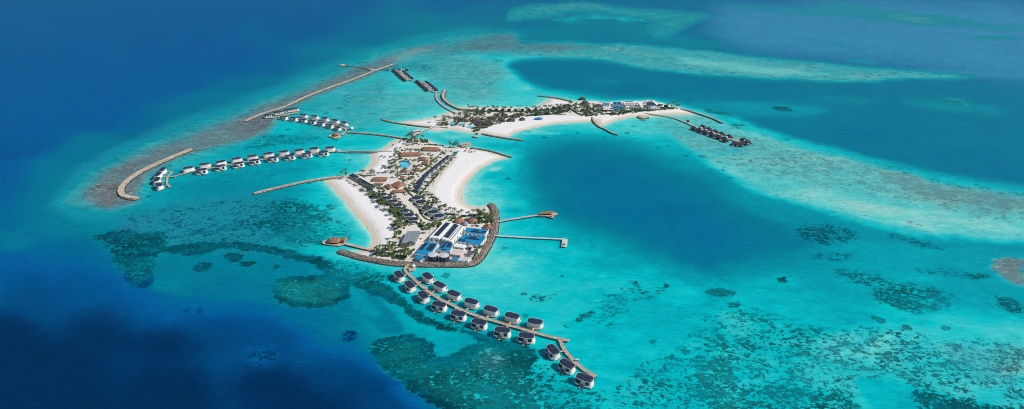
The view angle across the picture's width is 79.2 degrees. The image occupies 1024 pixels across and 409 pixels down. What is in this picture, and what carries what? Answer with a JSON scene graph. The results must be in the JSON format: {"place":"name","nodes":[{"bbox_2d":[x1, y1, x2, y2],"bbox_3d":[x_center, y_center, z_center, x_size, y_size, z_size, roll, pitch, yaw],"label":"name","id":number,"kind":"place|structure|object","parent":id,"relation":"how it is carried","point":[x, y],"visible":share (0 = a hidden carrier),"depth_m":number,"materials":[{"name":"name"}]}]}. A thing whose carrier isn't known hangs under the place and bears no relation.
{"place":"outdoors","nodes":[
{"label":"outdoors","id":0,"kind":"place"},
{"bbox_2d":[324,139,507,261],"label":"ground","id":1,"kind":"structure","parent":0,"point":[449,183],"depth_m":846.69,"materials":[{"name":"sand"}]},
{"bbox_2d":[371,177,387,181],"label":"thatched pavilion","id":2,"kind":"structure","parent":1,"relation":"on","point":[379,179],"depth_m":871.06,"materials":[{"name":"plant"}]},
{"bbox_2d":[389,203,402,208],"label":"beach villa","id":3,"kind":"object","parent":1,"relation":"on","point":[399,205],"visible":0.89,"depth_m":798.50,"materials":[{"name":"concrete"}]},
{"bbox_2d":[392,189,404,193],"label":"thatched pavilion","id":4,"kind":"structure","parent":1,"relation":"on","point":[398,191],"depth_m":837.65,"materials":[{"name":"plant"}]},
{"bbox_2d":[391,181,406,188],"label":"thatched pavilion","id":5,"kind":"structure","parent":1,"relation":"on","point":[398,184],"depth_m":854.23,"materials":[{"name":"plant"}]},
{"bbox_2d":[396,209,409,214],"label":"beach villa","id":6,"kind":"object","parent":1,"relation":"on","point":[406,211],"visible":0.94,"depth_m":784.81,"materials":[{"name":"concrete"}]},
{"bbox_2d":[399,160,409,168],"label":"swimming pool","id":7,"kind":"structure","parent":1,"relation":"on","point":[403,164],"depth_m":924.98,"materials":[{"name":"liquid"}]},
{"bbox_2d":[403,213,414,218],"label":"beach villa","id":8,"kind":"object","parent":1,"relation":"on","point":[407,215],"visible":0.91,"depth_m":774.08,"materials":[{"name":"concrete"}]},
{"bbox_2d":[399,152,419,156],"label":"thatched pavilion","id":9,"kind":"structure","parent":1,"relation":"on","point":[410,154],"depth_m":952.10,"materials":[{"name":"plant"}]},
{"bbox_2d":[402,231,419,245],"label":"sports hall","id":10,"kind":"structure","parent":1,"relation":"on","point":[413,236],"depth_m":722.15,"materials":[{"name":"grey metal"}]},
{"bbox_2d":[407,217,418,223],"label":"beach villa","id":11,"kind":"object","parent":1,"relation":"on","point":[412,219],"visible":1,"depth_m":764.04,"materials":[{"name":"concrete"}]},
{"bbox_2d":[411,196,425,201],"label":"beach villa","id":12,"kind":"object","parent":1,"relation":"on","point":[414,198],"visible":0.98,"depth_m":817.40,"materials":[{"name":"concrete"}]},
{"bbox_2d":[415,200,429,205],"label":"beach villa","id":13,"kind":"object","parent":1,"relation":"on","point":[418,202],"visible":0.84,"depth_m":806.98,"materials":[{"name":"concrete"}]},
{"bbox_2d":[421,206,435,211],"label":"beach villa","id":14,"kind":"object","parent":1,"relation":"on","point":[430,208],"visible":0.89,"depth_m":791.83,"materials":[{"name":"concrete"}]},
{"bbox_2d":[421,147,438,151],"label":"thatched pavilion","id":15,"kind":"structure","parent":1,"relation":"on","point":[433,149],"depth_m":970.98,"materials":[{"name":"plant"}]},
{"bbox_2d":[427,210,441,215],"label":"beach villa","id":16,"kind":"object","parent":1,"relation":"on","point":[431,212],"visible":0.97,"depth_m":781.47,"materials":[{"name":"concrete"}]},
{"bbox_2d":[433,213,447,219],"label":"beach villa","id":17,"kind":"object","parent":1,"relation":"on","point":[440,216],"visible":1,"depth_m":772.50,"materials":[{"name":"concrete"}]},
{"bbox_2d":[429,222,452,242],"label":"service building","id":18,"kind":"structure","parent":1,"relation":"on","point":[438,233],"depth_m":727.68,"materials":[{"name":"white metal"}]},
{"bbox_2d":[414,241,479,261],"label":"yard paving","id":19,"kind":"structure","parent":1,"relation":"on","point":[464,253],"depth_m":696.31,"materials":[{"name":"concrete"}]},
{"bbox_2d":[415,255,425,261],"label":"blue roofed building","id":20,"kind":"structure","parent":19,"relation":"on","point":[418,258],"depth_m":685.09,"materials":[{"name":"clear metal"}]},
{"bbox_2d":[415,241,438,258],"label":"blue roofed building","id":21,"kind":"structure","parent":19,"relation":"on","point":[425,249],"depth_m":701.27,"materials":[{"name":"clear metal"}]},
{"bbox_2d":[428,252,437,261],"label":"storage tank","id":22,"kind":"object","parent":19,"relation":"on","point":[432,256],"visible":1,"depth_m":683.11,"materials":[{"name":"metal"}]},
{"bbox_2d":[439,252,449,262],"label":"storage tank","id":23,"kind":"object","parent":19,"relation":"on","point":[444,257],"visible":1,"depth_m":682.25,"materials":[{"name":"metal"}]},
{"bbox_2d":[437,242,453,254],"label":"blue roofed building","id":24,"kind":"structure","parent":19,"relation":"on","point":[445,247],"depth_m":701.77,"materials":[{"name":"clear metal"}]},
{"bbox_2d":[450,248,463,257],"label":"workshop","id":25,"kind":"structure","parent":19,"relation":"on","point":[458,253],"depth_m":696.26,"materials":[{"name":"concrete"}]},
{"bbox_2d":[453,243,466,250],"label":"plant room","id":26,"kind":"object","parent":19,"relation":"on","point":[459,246],"visible":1,"depth_m":705.50,"materials":[{"name":"white concrete"}]},
{"bbox_2d":[458,257,471,262],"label":"store building","id":27,"kind":"structure","parent":19,"relation":"on","point":[464,259],"depth_m":682.40,"materials":[{"name":"concrete"}]},
{"bbox_2d":[457,234,486,246],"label":"blue roofed building","id":28,"kind":"structure","parent":19,"relation":"on","point":[473,240],"depth_m":717.68,"materials":[{"name":"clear metal"}]},
{"bbox_2d":[441,223,463,243],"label":"service building","id":29,"kind":"structure","parent":1,"relation":"on","point":[454,233],"depth_m":725.58,"materials":[{"name":"white metal"}]},
{"bbox_2d":[454,218,464,223],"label":"thatched pavilion","id":30,"kind":"structure","parent":1,"relation":"on","point":[459,221],"depth_m":761.96,"materials":[{"name":"plant"}]},
{"bbox_2d":[460,142,471,147],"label":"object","id":31,"kind":"object","parent":1,"relation":"on","point":[463,145],"visible":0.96,"depth_m":994.01,"materials":[{"name":"concrete"}]},
{"bbox_2d":[468,218,477,223],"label":"thatched pavilion","id":32,"kind":"structure","parent":1,"relation":"on","point":[472,220],"depth_m":762.44,"materials":[{"name":"plant"}]},
{"bbox_2d":[464,227,488,236],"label":"blue roofed building","id":33,"kind":"structure","parent":1,"relation":"on","point":[476,232],"depth_m":735.95,"materials":[{"name":"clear metal"}]},
{"bbox_2d":[483,224,492,229],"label":"thatched pavilion","id":34,"kind":"structure","parent":1,"relation":"on","point":[488,226],"depth_m":748.72,"materials":[{"name":"plant"}]},
{"bbox_2d":[0,0,1023,408],"bbox_3d":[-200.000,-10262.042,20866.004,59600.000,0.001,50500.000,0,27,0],"label":"water","id":35,"kind":"structure","parent":0,"point":[844,230],"depth_m":804.59,"materials":[{"name":"liquid"}]},
{"bbox_2d":[116,148,193,200],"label":"breakwater","id":36,"kind":"object","parent":35,"relation":"in","point":[121,193],"visible":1,"depth_m":888.17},
{"bbox_2d":[149,177,161,184],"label":"water villa","id":37,"kind":"object","parent":35,"relation":"in","point":[156,180],"visible":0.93,"depth_m":865.89,"materials":[{"name":"concrete"}]},
{"bbox_2d":[151,172,163,178],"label":"water villa","id":38,"kind":"object","parent":35,"relation":"in","point":[158,174],"visible":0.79,"depth_m":882.91,"materials":[{"name":"concrete"}]},
{"bbox_2d":[152,182,164,190],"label":"water villa","id":39,"kind":"object","parent":35,"relation":"in","point":[158,186],"visible":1,"depth_m":849.50,"materials":[{"name":"concrete"}]},
{"bbox_2d":[158,167,167,174],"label":"water villa","id":40,"kind":"object","parent":35,"relation":"in","point":[163,170],"visible":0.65,"depth_m":896.08,"materials":[{"name":"concrete"}]},
{"bbox_2d":[182,166,194,172],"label":"water villa","id":41,"kind":"object","parent":35,"relation":"in","point":[188,169],"visible":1,"depth_m":901.91,"materials":[{"name":"concrete"}]},
{"bbox_2d":[195,168,207,175],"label":"water villa","id":42,"kind":"object","parent":35,"relation":"in","point":[199,171],"visible":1,"depth_m":895.41,"materials":[{"name":"concrete"}]},
{"bbox_2d":[199,162,210,167],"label":"water villa","id":43,"kind":"object","parent":35,"relation":"in","point":[205,165],"visible":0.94,"depth_m":914.27,"materials":[{"name":"concrete"}]},
{"bbox_2d":[214,164,226,171],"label":"water villa","id":44,"kind":"object","parent":35,"relation":"in","point":[221,167],"visible":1,"depth_m":906.79,"materials":[{"name":"concrete"}]},
{"bbox_2d":[215,160,226,165],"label":"water villa","id":45,"kind":"object","parent":35,"relation":"in","point":[219,162],"visible":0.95,"depth_m":922.27,"materials":[{"name":"concrete"}]},
{"bbox_2d":[231,157,242,162],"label":"water villa","id":46,"kind":"object","parent":35,"relation":"in","point":[236,159],"visible":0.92,"depth_m":932.52,"materials":[{"name":"concrete"}]},
{"bbox_2d":[232,161,244,168],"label":"water villa","id":47,"kind":"object","parent":35,"relation":"in","point":[240,164],"visible":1,"depth_m":916.29,"materials":[{"name":"concrete"}]},
{"bbox_2d":[161,151,339,186],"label":"jetty","id":48,"kind":"object","parent":35,"relation":"in","point":[167,178],"visible":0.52,"depth_m":899.11,"materials":[{"name":"wood"}]},
{"bbox_2d":[247,154,257,160],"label":"water villa","id":49,"kind":"object","parent":35,"relation":"in","point":[253,156],"visible":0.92,"depth_m":941.20,"materials":[{"name":"concrete"}]},
{"bbox_2d":[249,158,260,165],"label":"water villa","id":50,"kind":"object","parent":35,"relation":"in","point":[253,162],"visible":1,"depth_m":926.38,"materials":[{"name":"concrete"}]},
{"bbox_2d":[263,152,273,158],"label":"water villa","id":51,"kind":"object","parent":35,"relation":"in","point":[267,154],"visible":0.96,"depth_m":949.84,"materials":[{"name":"concrete"}]},
{"bbox_2d":[267,156,278,162],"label":"water villa","id":52,"kind":"object","parent":35,"relation":"in","point":[271,159],"visible":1,"depth_m":935.35,"materials":[{"name":"concrete"}]},
{"bbox_2d":[278,150,289,155],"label":"water villa","id":53,"kind":"object","parent":35,"relation":"in","point":[283,152],"visible":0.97,"depth_m":957.24,"materials":[{"name":"concrete"}]},
{"bbox_2d":[284,154,295,161],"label":"water villa","id":54,"kind":"object","parent":35,"relation":"in","point":[289,157],"visible":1,"depth_m":942.34,"materials":[{"name":"concrete"}]},
{"bbox_2d":[283,107,299,112],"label":"spa pavilion","id":55,"kind":"structure","parent":35,"relation":"on","point":[290,110],"depth_m":1143.94,"materials":[{"name":"paint"}]},
{"bbox_2d":[253,175,343,194],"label":"breakwater","id":56,"kind":"object","parent":35,"relation":"in","point":[295,183],"visible":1,"depth_m":866.22,"materials":[{"name":"stone"}]},
{"bbox_2d":[294,148,304,154],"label":"water villa","id":57,"kind":"object","parent":35,"relation":"in","point":[298,151],"visible":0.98,"depth_m":962.26,"materials":[{"name":"paint"}]},
{"bbox_2d":[301,152,312,158],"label":"water villa","id":58,"kind":"object","parent":35,"relation":"in","point":[306,155],"visible":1,"depth_m":949.28,"materials":[{"name":"concrete"}]},
{"bbox_2d":[308,120,316,125],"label":"water villa","id":59,"kind":"object","parent":35,"relation":"in","point":[311,122],"visible":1,"depth_m":1083.44,"materials":[{"name":"paint"}]},
{"bbox_2d":[309,147,319,152],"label":"water villa","id":60,"kind":"object","parent":35,"relation":"in","point":[314,149],"visible":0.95,"depth_m":968.52,"materials":[{"name":"paint"}]},
{"bbox_2d":[280,115,349,134],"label":"jetty","id":61,"kind":"object","parent":35,"relation":"in","point":[333,125],"visible":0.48,"depth_m":1072.37,"materials":[{"name":"wood"}]},
{"bbox_2d":[310,115,319,119],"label":"water villa","id":62,"kind":"object","parent":35,"relation":"in","point":[314,117],"visible":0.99,"depth_m":1106.14,"materials":[{"name":"paint"}]},
{"bbox_2d":[243,64,393,121],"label":"breakwater","id":63,"kind":"object","parent":35,"relation":"in","point":[302,98],"visible":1,"depth_m":1240.86,"materials":[{"name":"stone"}]},
{"bbox_2d":[317,121,325,126],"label":"water villa","id":64,"kind":"object","parent":35,"relation":"in","point":[320,124],"visible":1,"depth_m":1076.22,"materials":[{"name":"paint"}]},
{"bbox_2d":[318,150,328,157],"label":"water villa","id":65,"kind":"object","parent":35,"relation":"in","point":[323,153],"visible":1,"depth_m":954.69,"materials":[{"name":"concrete"}]},
{"bbox_2d":[325,146,335,151],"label":"water villa","id":66,"kind":"object","parent":35,"relation":"in","point":[329,148],"visible":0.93,"depth_m":971.64,"materials":[{"name":"paint"}]},
{"bbox_2d":[328,132,340,138],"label":"overwater pavilion","id":67,"kind":"structure","parent":35,"relation":"in","point":[335,135],"depth_m":1029.26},
{"bbox_2d":[322,237,347,245],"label":"overwater pavilion","id":68,"kind":"structure","parent":35,"relation":"in","point":[334,241],"depth_m":718.99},
{"bbox_2d":[344,152,377,153],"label":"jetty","id":69,"kind":"object","parent":35,"relation":"in","point":[362,152],"visible":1,"depth_m":968.62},
{"bbox_2d":[344,242,384,253],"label":"jetty","id":70,"kind":"object","parent":35,"relation":"in","point":[361,247],"visible":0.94,"depth_m":710.87,"materials":[{"name":"wood"}]},
{"bbox_2d":[341,150,391,152],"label":"boardwalk","id":71,"kind":"structure","parent":35,"relation":"in","point":[367,151],"depth_m":970.83,"materials":[{"name":"wood"}]},
{"bbox_2d":[347,132,405,139],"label":"breakwater","id":72,"kind":"object","parent":35,"relation":"in","point":[382,135],"visible":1,"depth_m":1038.15,"materials":[{"name":"stone"}]},
{"bbox_2d":[391,270,405,282],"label":"water villa","id":73,"kind":"object","parent":35,"relation":"in","point":[398,276],"visible":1,"depth_m":652.17,"materials":[{"name":"concrete"}]},
{"bbox_2d":[402,280,416,292],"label":"water villa","id":74,"kind":"object","parent":35,"relation":"in","point":[409,286],"visible":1,"depth_m":635.35,"materials":[{"name":"concrete"}]},
{"bbox_2d":[381,119,447,127],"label":"breakwater","id":75,"kind":"object","parent":35,"relation":"in","point":[385,120],"visible":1,"depth_m":1081.26,"materials":[{"name":"stone"}]},
{"bbox_2d":[337,203,499,267],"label":"breakwater","id":76,"kind":"object","parent":35,"relation":"in","point":[491,237],"visible":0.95,"depth_m":689.51,"materials":[{"name":"stone"}]},
{"bbox_2d":[415,290,429,303],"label":"water villa","id":77,"kind":"object","parent":35,"relation":"in","point":[423,297],"visible":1,"depth_m":618.99,"materials":[{"name":"concrete"}]},
{"bbox_2d":[396,70,453,111],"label":"jetty","id":78,"kind":"object","parent":35,"relation":"in","point":[442,105],"visible":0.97,"depth_m":1265.95,"materials":[{"name":"wood"}]},
{"bbox_2d":[421,272,435,284],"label":"water villa","id":79,"kind":"object","parent":35,"relation":"in","point":[428,278],"visible":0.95,"depth_m":649.27,"materials":[{"name":"concrete"}]},
{"bbox_2d":[431,300,447,314],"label":"water villa","id":80,"kind":"object","parent":35,"relation":"in","point":[439,306],"visible":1,"depth_m":605.79,"materials":[{"name":"concrete"}]},
{"bbox_2d":[432,281,447,292],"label":"water villa","id":81,"kind":"object","parent":35,"relation":"in","point":[439,286],"visible":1,"depth_m":635.62,"materials":[{"name":"concrete"}]},
{"bbox_2d":[440,90,462,110],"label":"breakwater","id":82,"kind":"object","parent":35,"relation":"in","point":[443,97],"visible":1,"depth_m":1197.17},
{"bbox_2d":[446,289,461,301],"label":"water villa","id":83,"kind":"object","parent":35,"relation":"in","point":[454,295],"visible":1,"depth_m":622.04,"materials":[{"name":"concrete"}]},
{"bbox_2d":[450,310,466,324],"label":"water villa","id":84,"kind":"object","parent":35,"relation":"in","point":[458,315],"visible":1,"depth_m":592.69,"materials":[{"name":"paint"}]},
{"bbox_2d":[463,297,479,309],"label":"water villa","id":85,"kind":"object","parent":35,"relation":"in","point":[472,303],"visible":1,"depth_m":610.17,"materials":[{"name":"concrete"}]},
{"bbox_2d":[470,318,487,332],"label":"water villa","id":86,"kind":"object","parent":35,"relation":"in","point":[479,324],"visible":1,"depth_m":581.11,"materials":[{"name":"paint"}]},
{"bbox_2d":[471,147,510,157],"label":"breakwater","id":87,"kind":"object","parent":35,"relation":"in","point":[501,154],"visible":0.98,"depth_m":971.13,"materials":[{"name":"stone"}]},
{"bbox_2d":[483,305,499,316],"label":"water villa","id":88,"kind":"object","parent":35,"relation":"in","point":[491,311],"visible":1,"depth_m":599.28,"materials":[{"name":"paint"}]},
{"bbox_2d":[404,264,596,377],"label":"jetty","id":89,"kind":"object","parent":35,"relation":"in","point":[565,351],"visible":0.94,"depth_m":585.85,"materials":[{"name":"wood"}]},
{"bbox_2d":[493,326,510,341],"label":"water villa","id":90,"kind":"object","parent":35,"relation":"in","point":[502,332],"visible":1,"depth_m":570.26,"materials":[{"name":"paint"}]},
{"bbox_2d":[481,133,523,140],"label":"breakwater","id":91,"kind":"object","parent":35,"relation":"in","point":[501,137],"visible":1,"depth_m":1025.56,"materials":[{"name":"stone"}]},
{"bbox_2d":[504,312,520,323],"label":"water villa","id":92,"kind":"object","parent":35,"relation":"in","point":[513,318],"visible":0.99,"depth_m":590.05,"materials":[{"name":"paint"}]},
{"bbox_2d":[498,214,543,222],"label":"jetty","id":93,"kind":"object","parent":35,"relation":"in","point":[530,216],"visible":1,"depth_m":775.55,"materials":[{"name":"wood"}]},
{"bbox_2d":[517,332,535,347],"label":"water villa","id":94,"kind":"object","parent":35,"relation":"in","point":[526,338],"visible":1,"depth_m":563.12,"materials":[{"name":"paint"}]},
{"bbox_2d":[488,234,564,239],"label":"jetty","id":95,"kind":"object","parent":35,"relation":"in","point":[528,237],"visible":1,"depth_m":731.60,"materials":[{"name":"concrete"}]},
{"bbox_2d":[561,239,567,246],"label":"landing platform","id":96,"kind":"structure","parent":95,"relation":"on","point":[564,242],"depth_m":721.22,"materials":[{"name":"concrete"}]},
{"bbox_2d":[526,318,543,329],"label":"water villa","id":97,"kind":"object","parent":35,"relation":"in","point":[535,323],"visible":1,"depth_m":581.78,"materials":[{"name":"paint"}]},
{"bbox_2d":[538,211,557,218],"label":"jetty pavilion","id":98,"kind":"structure","parent":35,"relation":"in","point":[551,214],"depth_m":780.53,"materials":[{"name":"wood"}]},
{"bbox_2d":[543,344,560,360],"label":"water villa","id":99,"kind":"object","parent":35,"relation":"in","point":[552,351],"visible":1,"depth_m":545.51,"materials":[{"name":"paint"}]},
{"bbox_2d":[538,95,572,102],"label":"breakwater","id":100,"kind":"object","parent":35,"relation":"in","point":[555,98],"visible":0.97,"depth_m":1220.19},
{"bbox_2d":[558,358,575,375],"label":"water villa","id":101,"kind":"object","parent":35,"relation":"in","point":[566,366],"visible":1,"depth_m":529.51,"materials":[{"name":"paint"}]},
{"bbox_2d":[574,372,593,390],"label":"water villa","id":102,"kind":"object","parent":35,"relation":"in","point":[584,380],"visible":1,"depth_m":514.84,"materials":[{"name":"paint"}]},
{"bbox_2d":[591,117,617,135],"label":"breakwater","id":103,"kind":"object","parent":35,"relation":"in","point":[600,127],"visible":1,"depth_m":1067.13,"materials":[{"name":"stone"}]},
{"bbox_2d":[636,115,648,118],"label":"pavilion","id":104,"kind":"object","parent":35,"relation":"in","point":[642,117],"visible":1,"depth_m":1115.19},
{"bbox_2d":[644,113,739,141],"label":"jetty","id":105,"kind":"object","parent":35,"relation":"in","point":[692,125],"visible":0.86,"depth_m":1087.73,"materials":[{"name":"wood"}]},
{"bbox_2d":[680,108,722,123],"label":"jetty","id":106,"kind":"object","parent":35,"relation":"in","point":[709,117],"visible":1,"depth_m":1125.73,"materials":[{"name":"wood"}]},
{"bbox_2d":[400,99,693,136],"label":"ground","id":107,"kind":"structure","parent":0,"point":[505,129],"depth_m":1110.03,"materials":[{"name":"sand"}]},
{"bbox_2d":[475,121,489,125],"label":"domed pavilion","id":108,"kind":"structure","parent":107,"relation":"on","point":[483,123],"depth_m":1075.03,"materials":[{"name":"concrete"}]},
{"bbox_2d":[359,102,677,259],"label":"garden shrubs","id":109,"kind":"object","parent":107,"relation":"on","point":[401,256],"visible":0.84,"depth_m":891.76,"materials":[{"name":"green plant"}]},
{"bbox_2d":[612,106,623,110],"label":"blue roofed building","id":110,"kind":"structure","parent":107,"relation":"on","point":[617,107],"depth_m":1151.79,"materials":[{"name":"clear metal"}]},
{"bbox_2d":[622,101,640,109],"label":"courtyard building","id":111,"kind":"structure","parent":107,"relation":"on","point":[625,106],"depth_m":1164.53,"materials":[{"name":"paint"}]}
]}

